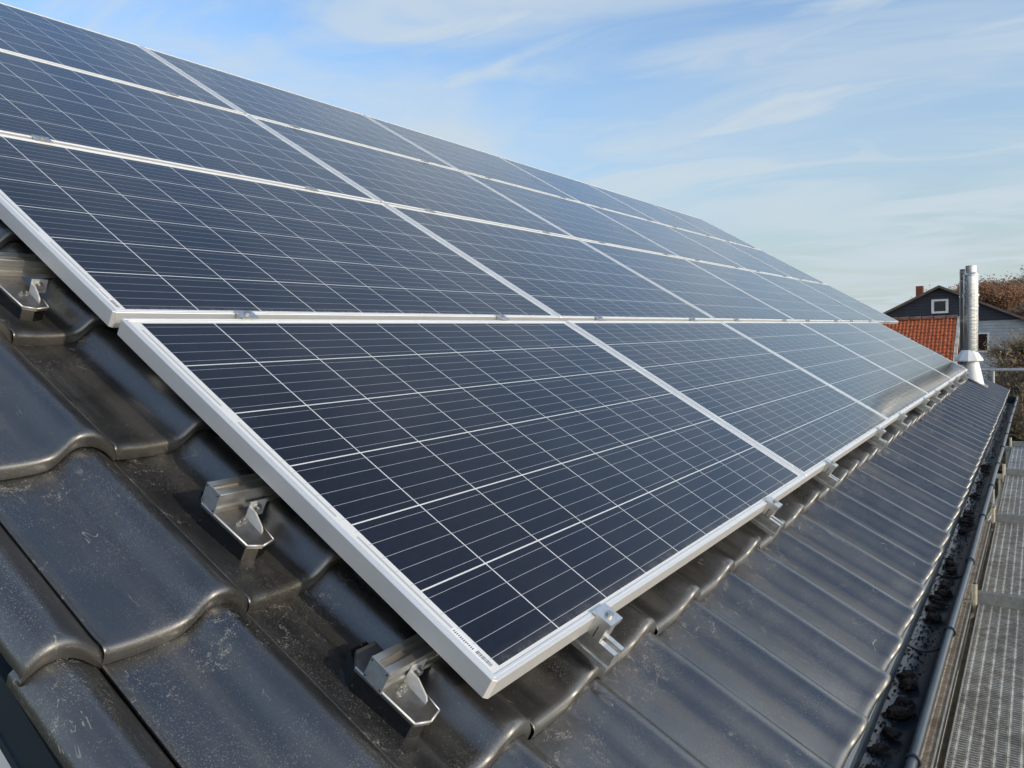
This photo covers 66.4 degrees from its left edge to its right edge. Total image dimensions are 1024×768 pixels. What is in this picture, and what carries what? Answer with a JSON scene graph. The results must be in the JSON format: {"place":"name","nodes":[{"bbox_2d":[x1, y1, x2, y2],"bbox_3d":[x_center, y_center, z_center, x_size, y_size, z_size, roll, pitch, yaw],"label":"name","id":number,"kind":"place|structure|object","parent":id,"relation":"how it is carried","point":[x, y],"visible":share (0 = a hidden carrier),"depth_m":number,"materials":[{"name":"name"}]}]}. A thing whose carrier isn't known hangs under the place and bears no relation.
{"place":"outdoors","nodes":[
{"label":"outdoors","id":0,"kind":"place"},
{"bbox_2d":[0,0,1023,312],"label":"sky","id":1,"kind":"structure","parent":0,"point":[872,149],"materials":[{"name":"blue"}]},
{"bbox_2d":[882,315,959,363],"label":"orange roofed house","id":2,"kind":"structure","parent":0,"point":[940,334],"depth_m":30.27,"materials":[{"name":"tile"}]},
{"bbox_2d":[883,285,1023,380],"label":"gabled house","id":3,"kind":"structure","parent":0,"point":[938,300],"depth_m":39.37,"materials":[{"name":"grey wood"}]},
{"bbox_2d":[931,299,947,313],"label":"window","id":4,"kind":"structure","parent":3,"relation":"in","point":[937,305],"depth_m":40.20,"materials":[{"name":"white paint"}]},
{"bbox_2d":[978,334,986,350],"bbox_3d":[23.619,-2.101,39.327,0.480,0.830,0.070,0,4,34],"label":"window","id":5,"kind":"structure","parent":3,"relation":"in","point":[982,338],"depth_m":39.29,"materials":[{"name":"black glass"}]},
{"bbox_2d":[978,333,988,351],"bbox_3d":[23.623,-2.091,39.333,0.640,0.970,0.045,0,4,34],"label":"window frame","id":6,"kind":"structure","parent":3,"relation":"in","point":[978,333],"depth_m":39.19,"materials":[{"name":"white paint"}]},
{"bbox_2d":[958,504,990,669],"bbox_3d":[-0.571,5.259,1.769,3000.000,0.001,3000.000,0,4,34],"label":"ground","id":7,"kind":"structure","parent":0,"point":[989,509],"depth_m":22.02,"materials":[{"name":"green plant"}]},
{"bbox_2d":[0,219,1017,767],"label":"roof","id":8,"kind":"structure","parent":7,"relation":"on","point":[146,621],"depth_m":1.29,"materials":[{"name":"tile"}]},
{"bbox_2d":[0,276,48,320],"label":"roof hook","id":9,"kind":"object","parent":8,"relation":"attached to","point":[21,298],"visible":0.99,"depth_m":1.60,"materials":[{"name":"silver metal"}]},
{"bbox_2d":[0,252,58,277],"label":"mounting rail","id":10,"kind":"object","parent":8,"relation":"attached to","point":[22,265],"depth_m":1.67,"materials":[{"name":"metal"}]},
{"bbox_2d":[750,513,783,536],"bbox_3d":[-0.770,-0.683,2.976,4.070,0.037,0.037,36,22,27],"label":"rail","id":11,"kind":"object","parent":10,"relation":"on","point":[772,526],"visible":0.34,"depth_m":2.07,"materials":[{"name":"metal"}]},
{"bbox_2d":[166,91,178,96],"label":"clamp","id":12,"kind":"object","parent":11,"relation":"attached to","point":[172,93],"visible":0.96,"depth_m":3.42,"materials":[{"name":"silver metal"}]},
{"bbox_2d":[0,50,379,202],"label":"solar panel","id":13,"kind":"object","parent":11,"relation":"attached to","point":[60,105],"visible":0.84,"depth_m":2.83,"materials":[{"name":"glass"}]},
{"bbox_2d":[305,186,318,191],"bbox_3d":[-0.764,-0.731,2.976,0.033,0.039,0.044,36,22,27],"label":"clamp","id":14,"kind":"object","parent":11,"relation":"attached to","point":[311,188],"visible":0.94,"depth_m":2.96,"materials":[{"name":"silver metal"}]},
{"bbox_2d":[496,315,510,319],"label":"clamp","id":15,"kind":"object","parent":11,"relation":"attached to","point":[501,317],"visible":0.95,"depth_m":2.52,"materials":[{"name":"silver metal"}]},
{"bbox_2d":[796,279,898,323],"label":"solar panel","id":16,"kind":"object","parent":10,"relation":"on","point":[856,305],"visible":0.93,"depth_m":9.23,"materials":[{"name":"glass"}]},
{"bbox_2d":[890,420,907,431],"bbox_3d":[0.562,-0.837,4.954,4.070,0.037,0.037,36,22,27],"label":"rail","id":17,"kind":"object","parent":10,"relation":"on","point":[900,426],"visible":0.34,"depth_m":4.04,"materials":[{"name":"metal"}]},
{"bbox_2d":[365,115,581,202],"bbox_3d":[-0.244,-1.702,6.049,0.984,0.035,1.663,36,22,27],"label":"solar panel","id":18,"kind":"object","parent":17,"relation":"attached to","point":[463,158],"visible":0.9,"depth_m":5.92,"materials":[{"name":"glass"}]},
{"bbox_2d":[463,172,680,257],"bbox_3d":[0.483,-1.174,5.600,0.984,0.034,1.663,36,22,27],"label":"solar panel","id":19,"kind":"object","parent":17,"relation":"attached to","point":[579,220],"visible":0.93,"depth_m":5.47,"materials":[{"name":"glass"}]},
{"bbox_2d":[720,321,929,424],"bbox_3d":[1.938,-0.121,4.705,0.984,0.035,1.663,36,22,27],"label":"solar panel","id":20,"kind":"object","parent":17,"relation":"on","point":[871,385],"visible":0.94,"depth_m":4.55,"materials":[{"name":"glass"}]},
{"bbox_2d":[897,412,906,422],"bbox_3d":[2.019,0.171,4.051,0.038,0.044,0.042,36,22,27],"label":"end clamp","id":21,"kind":"object","parent":20,"relation":"attached to","point":[902,417],"visible":1,"depth_m":4.04,"materials":[{"name":"silver metal"}]},
{"bbox_2d":[922,397,929,404],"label":"end clamp","id":22,"kind":"object","parent":20,"relation":"attached to","point":[925,401],"visible":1,"depth_m":4.88,"materials":[{"name":"silver metal"}]},
{"bbox_2d":[928,396,940,403],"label":"rail","id":23,"kind":"object","parent":10,"relation":"on","point":[936,400],"visible":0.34,"depth_m":5.43,"materials":[{"name":"metal"}]},
{"bbox_2d":[500,157,661,223],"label":"solar panel","id":24,"kind":"object","parent":23,"relation":"attached to","point":[585,193],"visible":0.86,"depth_m":7.34,"materials":[{"name":"glass"}]},
{"bbox_2d":[684,258,842,321],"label":"solar panel","id":25,"kind":"object","parent":23,"relation":"attached to","point":[780,299],"visible":0.89,"depth_m":6.42,"materials":[{"name":"glass"}]},
{"bbox_2d":[800,322,952,397],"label":"solar panel","id":26,"kind":"object","parent":23,"relation":"on","point":[903,366],"visible":0.94,"depth_m":5.97,"materials":[{"name":"glass"}]},
{"bbox_2d":[933,390,940,396],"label":"end clamp","id":27,"kind":"object","parent":26,"relation":"attached to","point":[936,393],"visible":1,"depth_m":5.42,"materials":[{"name":"silver metal"}]},
{"bbox_2d":[953,381,960,387],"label":"rail","id":28,"kind":"object","parent":10,"relation":"on","point":[956,384],"visible":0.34,"depth_m":6.81,"materials":[{"name":"metal"}]},
{"bbox_2d":[589,184,717,238],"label":"solar panel","id":29,"kind":"object","parent":28,"relation":"attached to","point":[658,214],"visible":0.84,"depth_m":8.74,"materials":[{"name":"glass"}]},
{"bbox_2d":[665,225,791,277],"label":"solar panel","id":30,"kind":"object","parent":28,"relation":"attached to","point":[735,255],"visible":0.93,"depth_m":8.29,"materials":[{"name":"glass"}]},
{"bbox_2d":[751,271,875,321],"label":"solar panel","id":31,"kind":"object","parent":28,"relation":"attached to","point":[830,305],"visible":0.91,"depth_m":7.83,"materials":[{"name":"glass"}]},
{"bbox_2d":[847,322,967,381],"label":"solar panel","id":32,"kind":"object","parent":28,"relation":"on","point":[919,352],"visible":0.9,"depth_m":7.38,"materials":[{"name":"glass"}]},
{"bbox_2d":[195,491,273,560],"bbox_3d":[-0.454,0.225,1.285,0.161,0.088,0.080,36,22,27],"label":"roof hook","id":33,"kind":"object","parent":8,"relation":"attached to","point":[242,534],"visible":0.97,"depth_m":1.26,"materials":[{"name":"silver metal"}]},
{"bbox_2d":[201,473,279,513],"bbox_3d":[1.869,-0.089,4.754,0.038,0.038,8.450,36,22,27],"label":"mounting rail","id":34,"kind":"object","parent":8,"relation":"attached to","point":[223,495],"visible":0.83,"depth_m":1.28,"materials":[{"name":"metal"}]},
{"bbox_2d":[342,641,439,737],"bbox_3d":[-0.170,0.429,1.113,0.160,0.088,0.080,36,22,27],"label":"roof hook","id":35,"kind":"object","parent":8,"relation":"attached to","point":[407,707],"visible":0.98,"depth_m":1.09,"materials":[{"name":"silver metal"}]},
{"bbox_2d":[363,634,441,693],"bbox_3d":[2.168,0.128,4.570,0.038,0.038,8.450,36,22,27],"label":"mounting rail","id":36,"kind":"object","parent":8,"relation":"attached to","point":[387,669],"visible":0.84,"depth_m":1.09,"materials":[{"name":"metal"}]},
{"bbox_2d":[571,632,623,671],"bbox_3d":[-1.308,-0.621,2.177,4.070,0.037,0.037,36,22,27],"label":"rail","id":37,"kind":"object","parent":36,"relation":"on","point":[604,654],"visible":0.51,"depth_m":1.27,"materials":[{"name":"metal"}]},
{"bbox_2d":[31,135,52,142],"bbox_3d":[-1.306,-0.668,2.171,0.033,0.039,0.044,36,22,27],"label":"clamp","id":38,"kind":"object","parent":37,"relation":"attached to","point":[41,138],"visible":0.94,"depth_m":2.16,"materials":[{"name":"silver metal"}]},
{"bbox_2d":[0,2,243,113],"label":"solar panel","id":39,"kind":"object","parent":37,"relation":"attached to","point":[29,34],"visible":0.81,"depth_m":3.53,"materials":[{"name":"glass"}]},
{"bbox_2d":[234,310,259,318],"bbox_3d":[-0.585,-0.141,1.714,0.033,0.039,0.044,36,22,27],"label":"clamp","id":40,"kind":"object","parent":37,"relation":"attached to","point":[240,314],"visible":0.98,"depth_m":1.70,"materials":[{"name":"metal"}]},
{"bbox_2d":[0,134,559,327],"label":"solar panel","id":41,"kind":"object","parent":37,"relation":"on","point":[111,240],"visible":0.98,"depth_m":2.09,"materials":[{"name":"glass"}]},
{"bbox_2d":[117,318,805,698],"bbox_3d":[0.078,0.095,1.940,0.984,0.035,1.663,36,22,27],"label":"solar panel","id":42,"kind":"object","parent":37,"relation":"on","point":[485,508],"visible":1,"depth_m":1.54,"materials":[{"name":"glass"}]},
{"bbox_2d":[761,496,782,517],"bbox_3d":[0.687,0.325,2.073,0.038,0.044,0.042,36,22,27],"label":"end clamp","id":43,"kind":"object","parent":42,"relation":"attached to","point":[772,507],"visible":1,"depth_m":2.06,"materials":[{"name":"silver metal"}]},
{"bbox_2d":[587,603,622,641],"bbox_3d":[0.149,0.387,1.274,0.038,0.044,0.042,36,22,27],"label":"end clamp","id":44,"kind":"object","parent":37,"relation":"on","point":[607,620],"visible":1,"depth_m":1.26,"materials":[{"name":"metal"}]},
{"bbox_2d":[812,471,838,489],"bbox_3d":[-0.380,-0.728,3.555,4.070,0.037,0.037,36,22,27],"label":"rail","id":45,"kind":"object","parent":36,"relation":"on","point":[830,481],"visible":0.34,"depth_m":2.65,"materials":[{"name":"metal"}]},
{"bbox_2d":[250,116,574,237],"bbox_3d":[-0.447,-1.067,4.218,0.984,0.035,1.663,36,22,27],"label":"solar panel","id":46,"kind":"object","parent":45,"relation":"on","point":[384,177],"visible":0.94,"depth_m":4.04,"materials":[{"name":"glass"}]},
{"bbox_2d":[386,204,715,320],"bbox_3d":[0.279,-0.540,3.769,0.984,0.035,1.663,36,22,27],"label":"solar panel","id":47,"kind":"object","parent":45,"relation":"on","point":[563,278],"visible":0.9,"depth_m":3.57,"materials":[{"name":"glass"}]},
{"bbox_2d":[595,316,605,320],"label":"clamp","id":48,"kind":"object","parent":45,"relation":"attached to","point":[599,318],"visible":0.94,"depth_m":3.08,"materials":[{"name":"silver metal"}]},
{"bbox_2d":[566,320,890,484],"bbox_3d":[1.008,-0.013,3.322,0.984,0.037,1.663,36,22,27],"label":"solar panel","id":49,"kind":"object","parent":45,"relation":"on","point":[807,425],"visible":0.94,"depth_m":3.10,"materials":[{"name":"glass"}]},
{"bbox_2d":[822,459,837,474],"bbox_3d":[1.077,0.280,2.652,0.038,0.044,0.042,36,22,27],"label":"end clamp","id":50,"kind":"object","parent":49,"relation":"attached to","point":[830,467],"visible":1,"depth_m":2.64,"materials":[{"name":"silver metal"}]},
{"bbox_2d":[874,426,885,438],"bbox_3d":[1.640,0.215,3.489,0.038,0.044,0.042,36,22,27],"label":"end clamp","id":51,"kind":"object","parent":49,"relation":"attached to","point":[880,432],"visible":1,"depth_m":3.47,"materials":[{"name":"silver metal"}]},
{"bbox_2d":[867,436,886,449],"bbox_3d":[0.183,-0.793,4.391,4.070,0.037,0.037,36,22,27],"label":"rail","id":52,"kind":"object","parent":36,"relation":"attached to","point":[880,443],"visible":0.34,"depth_m":3.48,"materials":[{"name":"metal"}]},
{"bbox_2d":[142,46,457,169],"bbox_3d":[-1.175,-1.593,4.666,0.984,0.035,1.663,36,22,27],"label":"solar panel","id":53,"kind":"object","parent":52,"relation":"attached to","point":[246,96],"visible":0.91,"depth_m":4.51,"materials":[{"name":"glass"}]},
{"bbox_2d":[653,204,757,248],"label":"solar panel","id":54,"kind":"object","parent":8,"relation":"attached to","point":[707,227],"visible":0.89,"depth_m":10.15,"materials":[{"name":"glass"}]},
{"bbox_2d":[720,239,824,283],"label":"solar panel","id":55,"kind":"object","parent":8,"relation":"attached to","point":[779,265],"visible":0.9,"depth_m":9.68,"materials":[{"name":"glass"}]},
{"bbox_2d":[864,764,879,767],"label":"moss clump","id":56,"kind":"object","parent":8,"relation":"on","point":[870,766],"visible":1,"depth_m":1.60,"materials":[{"name":"black plant"}]},
{"bbox_2d":[866,742,890,753],"bbox_3d":[0.786,0.778,1.677,0.064,0.011,0.028,-3,3,-14],"label":"moss clump","id":57,"kind":"object","parent":8,"relation":"on","point":[878,747],"visible":1,"depth_m":1.67,"materials":[{"name":"black plant"}]},
{"bbox_2d":[882,726,898,738],"bbox_3d":[0.843,0.773,1.741,0.030,0.011,0.056,-2,3,-2],"label":"moss clump","id":58,"kind":"object","parent":8,"relation":"on","point":[890,732],"visible":1,"depth_m":1.73,"materials":[{"name":"black plant"}]},
{"bbox_2d":[883,706,915,719],"bbox_3d":[0.903,0.764,1.826,0.074,0.018,0.047,-3,3,-13],"label":"moss clump","id":59,"kind":"object","parent":8,"relation":"on","point":[897,712],"visible":1,"depth_m":1.82,"materials":[{"name":"black plant"}]},
{"bbox_2d":[895,696,914,704],"bbox_3d":[0.946,0.762,1.883,0.043,0.011,0.030,1,4,36],"label":"moss clump","id":60,"kind":"object","parent":8,"relation":"on","point":[904,700],"visible":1,"depth_m":1.88,"materials":[{"name":"black plant"}]},
{"bbox_2d":[896,670,915,678],"bbox_3d":[1.023,0.750,2.024,0.056,0.014,0.034,-3,3,-23],"label":"moss clump","id":61,"kind":"object","parent":8,"relation":"on","point":[903,674],"visible":0.92,"depth_m":2.02,"materials":[{"name":"black plant"}]},
{"bbox_2d":[899,677,917,689],"bbox_3d":[1.000,0.754,1.973,0.042,0.014,0.070,1,4,40],"label":"moss clump","id":62,"kind":"object","parent":8,"relation":"on","point":[907,683],"visible":1,"depth_m":1.96,"materials":[{"name":"black plant"}]},
{"bbox_2d":[916,403,929,412],"bbox_3d":[1.130,-0.902,5.798,4.070,0.037,0.037,36,22,27],"label":"rail","id":63,"kind":"object","parent":8,"relation":"attached to","point":[924,408],"visible":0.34,"depth_m":4.89,"materials":[{"name":"metal"}]},
{"bbox_2d":[579,239,795,321],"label":"solar panel","id":64,"kind":"object","parent":63,"relation":"on","point":[708,293],"visible":0.88,"depth_m":5.01,"materials":[{"name":"glass"}]},
{"bbox_2d":[925,604,937,609],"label":"moss clump","id":65,"kind":"object","parent":8,"relation":"on","point":[931,607],"visible":1,"depth_m":2.50,"materials":[{"name":"black plant"}]},
{"bbox_2d":[925,612,941,620],"bbox_3d":[1.307,0.718,2.424,0.043,0.016,0.065,1,4,37],"label":"moss clump","id":66,"kind":"object","parent":8,"relation":"on","point":[931,616],"visible":1,"depth_m":2.41,"materials":[{"name":"black plant"}]},
{"bbox_2d":[860,404,1011,767],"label":"gutter debris","id":67,"kind":"object","parent":8,"relation":"on","point":[936,585],"visible":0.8,"depth_m":2.60,"materials":[{"name":"black plant"}]},
{"bbox_2d":[929,595,942,600],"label":"moss clump","id":68,"kind":"object","parent":8,"relation":"on","point":[935,597],"visible":0.98,"depth_m":2.59,"materials":[{"name":"black plant"}]},
{"bbox_2d":[932,600,949,605],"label":"moss clump","id":69,"kind":"object","parent":8,"relation":"on","point":[942,603],"visible":1,"depth_m":2.54,"materials":[{"name":"black plant"}]},
{"bbox_2d":[934,589,952,595],"bbox_3d":[1.458,0.701,2.641,0.063,0.016,0.039,-3,3,-20],"label":"moss clump","id":70,"kind":"object","parent":8,"relation":"on","point":[942,592],"visible":1,"depth_m":2.63,"materials":[{"name":"black plant"}]},
{"bbox_2d":[939,582,949,589],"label":"moss clump","id":71,"kind":"object","parent":8,"relation":"on","point":[944,585],"visible":0.99,"depth_m":2.70,"materials":[{"name":"black plant"}]},
{"bbox_2d":[940,575,952,578],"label":"moss clump","id":72,"kind":"object","parent":8,"relation":"on","point":[946,577],"visible":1,"depth_m":2.80,"materials":[{"name":"black plant"}]},
{"bbox_2d":[943,386,953,392],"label":"rail","id":73,"kind":"object","parent":8,"relation":"attached to","point":[948,389],"visible":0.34,"depth_m":6.26,"materials":[{"name":"metal"}]},
{"bbox_2d":[586,204,746,269],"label":"solar panel","id":74,"kind":"object","parent":73,"relation":"on","point":[674,241],"visible":0.9,"depth_m":6.88,"materials":[{"name":"glass"}]},
{"bbox_2d":[945,560,955,566],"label":"moss clump","id":75,"kind":"object","parent":8,"relation":"on","point":[950,563],"visible":1,"depth_m":2.95,"materials":[{"name":"black plant"}]},
{"bbox_2d":[945,567,957,573],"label":"moss clump","id":76,"kind":"object","parent":8,"relation":"on","point":[951,570],"visible":1,"depth_m":2.87,"materials":[{"name":"black plant"}]},
{"bbox_2d":[959,269,964,366],"bbox_3d":[5.000,-0.648,8.613,0.260,1.225,0.260,0,4,34],"label":"flue pipe","id":77,"kind":"object","parent":8,"relation":"on","point":[961,282],"visible":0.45,"depth_m":8.59,"materials":[{"name":"silver metal"}]},
{"bbox_2d":[959,528,966,532],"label":"moss clump","id":78,"kind":"object","parent":8,"relation":"on","point":[962,530],"visible":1,"depth_m":3.42,"materials":[{"name":"black plant"}]},
{"bbox_2d":[960,375,968,380],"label":"rail","id":79,"kind":"object","parent":8,"relation":"attached to","point":[964,377],"visible":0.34,"depth_m":7.61,"materials":[{"name":"metal"}]},
{"bbox_2d":[958,520,973,524],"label":"moss clump","id":80,"kind":"object","parent":8,"relation":"on","point":[964,522],"visible":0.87,"depth_m":3.56,"materials":[{"name":"black plant"}]},
{"bbox_2d":[959,518,972,521],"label":"moss clump","id":81,"kind":"object","parent":8,"relation":"on","point":[969,519],"visible":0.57,"depth_m":3.61,"materials":[{"name":"black plant"}]},
{"bbox_2d":[962,514,972,518],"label":"moss clump","id":82,"kind":"object","parent":8,"relation":"on","point":[967,516],"visible":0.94,"depth_m":3.67,"materials":[{"name":"black plant"}]},
{"bbox_2d":[954,265,987,388],"bbox_3d":[4.925,-0.614,8.388,0.309,1.303,0.340,0,4,34],"label":"flue pipe","id":83,"kind":"object","parent":8,"relation":"on","point":[969,355],"visible":0.98,"depth_m":8.33,"materials":[{"name":"silver metal"}]},
{"bbox_2d":[949,274,1016,314],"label":"bare tree","id":84,"kind":"object","parent":7,"relation":"on","point":[989,281],"visible":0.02,"depth_m":67.99,"materials":[{"name":"brown plant"}]},
{"bbox_2d":[950,276,1023,315],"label":"bare tree","id":85,"kind":"object","parent":7,"relation":"on","point":[998,296],"visible":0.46,"depth_m":58.65,"materials":[{"name":"brown plant"}]},
{"bbox_2d":[963,583,1023,643],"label":"scaffold crossbar","id":86,"kind":"object","parent":7,"relation":"on","point":[1004,600],"visible":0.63,"depth_m":4.83,"materials":[{"name":"grey metal"}]},
{"bbox_2d":[978,340,1023,410],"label":"shrub","id":87,"kind":"object","parent":7,"relation":"on","point":[1015,379],"visible":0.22,"depth_m":17.13,"materials":[{"name":"brown plant"}]},
{"bbox_2d":[978,321,1023,387],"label":"shrub","id":88,"kind":"object","parent":7,"relation":"on","point":[1016,345],"visible":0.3,"depth_m":24.58,"materials":[{"name":"brown plant"}]},
{"bbox_2d":[981,368,1023,506],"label":"guard rail","id":89,"kind":"object","parent":7,"relation":"on","point":[992,370],"visible":0.25,"depth_m":9.84,"materials":[{"name":"metal"}]},
{"bbox_2d":[985,507,1023,548],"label":"scaffold crossbar","id":90,"kind":"object","parent":7,"relation":"on","point":[1007,518],"visible":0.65,"depth_m":6.84,"materials":[{"name":"grey metal"}]},
{"bbox_2d":[986,464,1023,519],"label":"scaffold crossbar","id":91,"kind":"object","parent":7,"relation":"on","point":[1009,471],"visible":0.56,"depth_m":8.97,"materials":[{"name":"grey metal"}]},
{"bbox_2d":[936,452,1010,767],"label":"scaffold ledger","id":92,"kind":"object","parent":91,"relation":"attached to","point":[947,734],"visible":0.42,"depth_m":4.11,"materials":[{"name":"grey metal"}]},
{"bbox_2d":[920,602,970,767],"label":"scaffold plank","id":93,"kind":"object","parent":92,"relation":"on","point":[933,740],"visible":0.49,"depth_m":3.69,"materials":[{"name":"metal"}]},
{"bbox_2d":[964,521,990,599],"bbox_3d":[3.486,1.314,5.967,0.190,0.063,2.350,0,4,34],"label":"scaffold plank","id":94,"kind":"object","parent":92,"relation":"on","point":[979,559],"visible":0.35,"depth_m":5.81,"materials":[{"name":"metal"}]},
{"bbox_2d":[944,603,1023,767],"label":"scaffold plank","id":95,"kind":"object","parent":92,"relation":"on","point":[987,730],"visible":1,"depth_m":3.63,"materials":[{"name":"metal"}]},
{"bbox_2d":[982,522,1023,595],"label":"scaffold plank","id":96,"kind":"object","parent":92,"relation":"on","point":[1004,572],"visible":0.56,"depth_m":5.71,"materials":[{"name":"metal"}]},
{"bbox_2d":[998,475,1023,514],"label":"scaffold plank","id":97,"kind":"object","parent":92,"relation":"on","point":[1012,500],"visible":0.77,"depth_m":7.86,"materials":[{"name":"metal"}]},
{"bbox_2d":[1008,446,1023,468],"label":"scaffold plank","id":98,"kind":"object","parent":92,"relation":"on","point":[1016,460],"visible":0.77,"depth_m":10.07,"materials":[{"name":"metal"}]},
{"bbox_2d":[987,381,1023,511],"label":"shrub","id":99,"kind":"object","parent":7,"relation":"on","point":[1016,431],"visible":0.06,"depth_m":13.46,"materials":[{"name":"brown plant"}]},
{"bbox_2d":[987,265,1023,290],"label":"bare tree","id":100,"kind":"object","parent":7,"relation":"on","point":[1019,281],"visible":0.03,"depth_m":63.76,"materials":[{"name":"brown plant"}]},
{"bbox_2d":[1005,437,1023,461],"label":"scaffold crossbar","id":101,"kind":"object","parent":7,"relation":"on","point":[1008,449],"visible":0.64,"depth_m":11.04,"materials":[{"name":"grey metal"}]},
{"bbox_2d":[1007,301,1023,316],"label":"bare tree","id":102,"kind":"object","parent":7,"relation":"on","point":[1020,309],"visible":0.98,"depth_m":54.57,"materials":[{"name":"brown plant"}]}
]}

